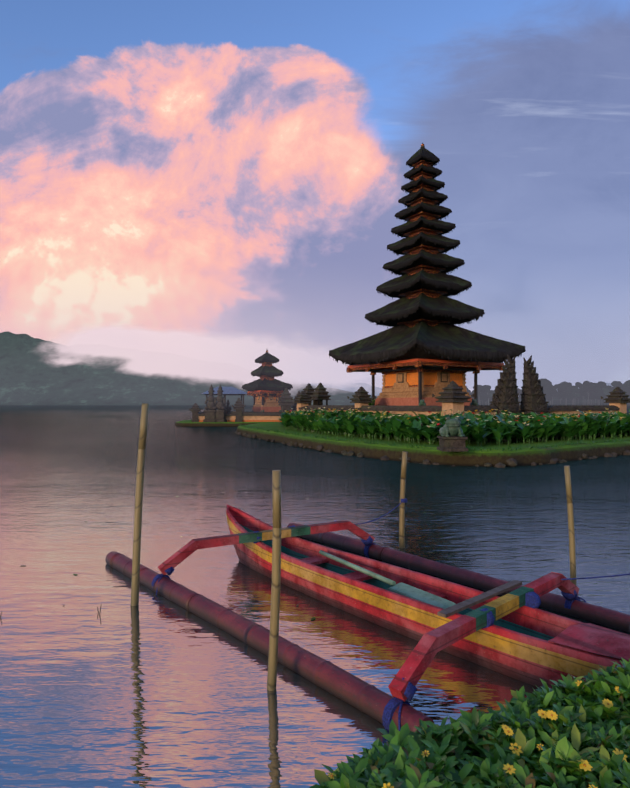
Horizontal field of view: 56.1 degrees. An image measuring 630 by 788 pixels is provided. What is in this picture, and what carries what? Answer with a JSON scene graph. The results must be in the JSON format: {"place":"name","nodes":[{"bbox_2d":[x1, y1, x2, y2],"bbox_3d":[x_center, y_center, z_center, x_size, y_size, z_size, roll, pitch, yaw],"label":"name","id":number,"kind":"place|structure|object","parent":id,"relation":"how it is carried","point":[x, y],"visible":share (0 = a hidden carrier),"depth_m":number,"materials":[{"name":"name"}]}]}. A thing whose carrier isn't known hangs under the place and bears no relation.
{"place":"outdoors","nodes":[
{"label":"outdoors","id":0,"kind":"place"},
{"bbox_2d":[0,331,377,404],"bbox_3d":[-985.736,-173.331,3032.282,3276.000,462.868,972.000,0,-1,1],"label":"mountain","id":1,"kind":"structure","parent":0,"point":[24,351],"depth_m":2754.48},
{"bbox_2d":[175,420,274,426],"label":"grassy islet","id":2,"kind":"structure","parent":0,"point":[186,423],"depth_m":41.78,"materials":[{"name":"green plant"}]},
{"bbox_2d":[201,387,246,412],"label":"pavilion","id":3,"kind":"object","parent":2,"relation":"on","point":[230,391],"depth_m":47.63,"materials":[{"name":"metal"}]},
{"bbox_2d":[190,384,299,421],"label":"second island wall and shrines","id":4,"kind":"structure","parent":2,"relation":"on","point":[222,414],"depth_m":43.37,"materials":[{"name":"stone"}]},
{"bbox_2d":[242,350,292,412],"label":"small pagoda","id":5,"kind":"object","parent":2,"relation":"on","point":[266,389],"depth_m":45.46,"materials":[{"name":"brown brick"}]},
{"bbox_2d":[0,325,471,404],"bbox_3d":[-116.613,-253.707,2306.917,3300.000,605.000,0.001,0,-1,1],"label":"cloud","id":6,"kind":"structure","parent":0,"point":[88,338],"depth_m":2309.73,"materials":[{"name":"white"}]},
{"bbox_2d":[0,405,629,787],"bbox_3d":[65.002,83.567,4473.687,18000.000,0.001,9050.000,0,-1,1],"label":"lake","id":7,"kind":"structure","parent":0,"point":[152,689],"depth_m":5.13,"materials":[{"name":"liquid"}]},
{"bbox_2d":[21,492,583,619],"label":"floating leaves","id":8,"kind":"object","parent":7,"relation":"on","point":[313,618],"visible":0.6,"depth_m":5.69,"materials":[{"name":"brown plant"}]},
{"bbox_2d":[131,403,576,690],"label":"bamboo poles","id":9,"kind":"object","parent":7,"relation":"on","point":[275,596],"visible":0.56,"depth_m":4.58,"materials":[{"name":"brown wood"}]},
{"bbox_2d":[334,499,629,579],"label":"mooring ropes","id":10,"kind":"object","parent":9,"relation":"attached to","point":[403,500],"visible":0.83,"depth_m":4.04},
{"bbox_2d":[105,505,629,734],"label":"outrigger boat","id":11,"kind":"object","parent":7,"relation":"on","point":[513,631],"visible":0.9,"depth_m":3.98,"materials":[{"name":"red wood"}]},
{"bbox_2d":[0,251,629,416],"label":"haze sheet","id":12,"kind":"object","parent":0,"point":[276,345],"depth_m":75.22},
{"bbox_2d":[0,312,629,406],"bbox_3d":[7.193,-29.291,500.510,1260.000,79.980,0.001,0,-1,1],"label":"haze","id":13,"kind":"object","parent":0,"point":[274,366],"depth_m":501.67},
{"bbox_2d":[0,0,629,389],"label":"sky","id":14,"kind":"structure","parent":0,"point":[214,133],"materials":[{"name":"blue"}]},
{"bbox_2d":[237,422,629,466],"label":"grass bank","id":15,"kind":"structure","parent":0,"point":[522,456],"depth_m":17.17,"materials":[{"name":"green plant"}]},
{"bbox_2d":[303,383,330,405],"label":"shrines","id":16,"kind":"object","parent":15,"relation":"on","point":[319,394],"visible":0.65,"depth_m":35.32,"materials":[{"name":"stone"}]},
{"bbox_2d":[329,143,525,405],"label":"meru tower","id":17,"kind":"structure","parent":15,"relation":"on","point":[424,347],"depth_m":29.48,"materials":[{"name":"black plant"}]},
{"bbox_2d":[238,424,625,450],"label":"bank grass tufts","id":18,"kind":"object","parent":15,"relation":"on","point":[572,443],"visible":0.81,"depth_m":17.42,"materials":[{"name":"green plant"}]},
{"bbox_2d":[235,431,629,467],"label":"bank stones","id":19,"kind":"object","parent":15,"relation":"on","point":[511,462],"visible":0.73,"depth_m":16.89,"materials":[{"name":"stone"}]},
{"bbox_2d":[437,417,467,451],"bbox_3d":[3.452,0.995,14.876,0.630,0.856,0.630,0,-1,-2],"label":"frog statue","id":20,"kind":"object","parent":15,"relation":"on","point":[449,439],"depth_m":14.63,"materials":[{"name":"stone"}]},
{"bbox_2d":[278,407,629,445],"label":"flowering plants","id":21,"kind":"object","parent":15,"relation":"on","point":[481,426],"visible":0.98,"depth_m":19.56,"materials":[{"name":"green plant"}]},
{"bbox_2d":[291,354,629,416],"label":"temple wall","id":22,"kind":"structure","parent":15,"relation":"on","point":[504,397],"depth_m":25.52,"materials":[{"name":"stone"}]},
{"bbox_2d":[419,399,478,405],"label":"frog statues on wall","id":23,"kind":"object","parent":22,"relation":"on","point":[474,402],"visible":1,"depth_m":23.98,"materials":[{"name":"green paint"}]},
{"bbox_2d":[311,383,623,395],"bbox_3d":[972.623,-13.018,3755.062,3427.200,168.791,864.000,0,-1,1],"label":"hazy hills","id":24,"kind":"structure","parent":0,"point":[377,392],"depth_m":3693.68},
{"bbox_2d":[466,378,629,405],"bbox_3d":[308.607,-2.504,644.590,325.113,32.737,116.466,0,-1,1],"label":"shore trees","id":25,"kind":"object","parent":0,"point":[583,395],"depth_m":613.39,"materials":[{"name":"plant"}]},
{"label":"shore bank","id":26,"kind":"structure","parent":0,"visible":0},
{"bbox_2d":[310,657,629,787],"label":"ground cover shrub","id":27,"kind":"object","parent":26,"relation":"on","point":[567,731],"visible":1,"depth_m":1.85,"materials":[{"name":"green plant"}]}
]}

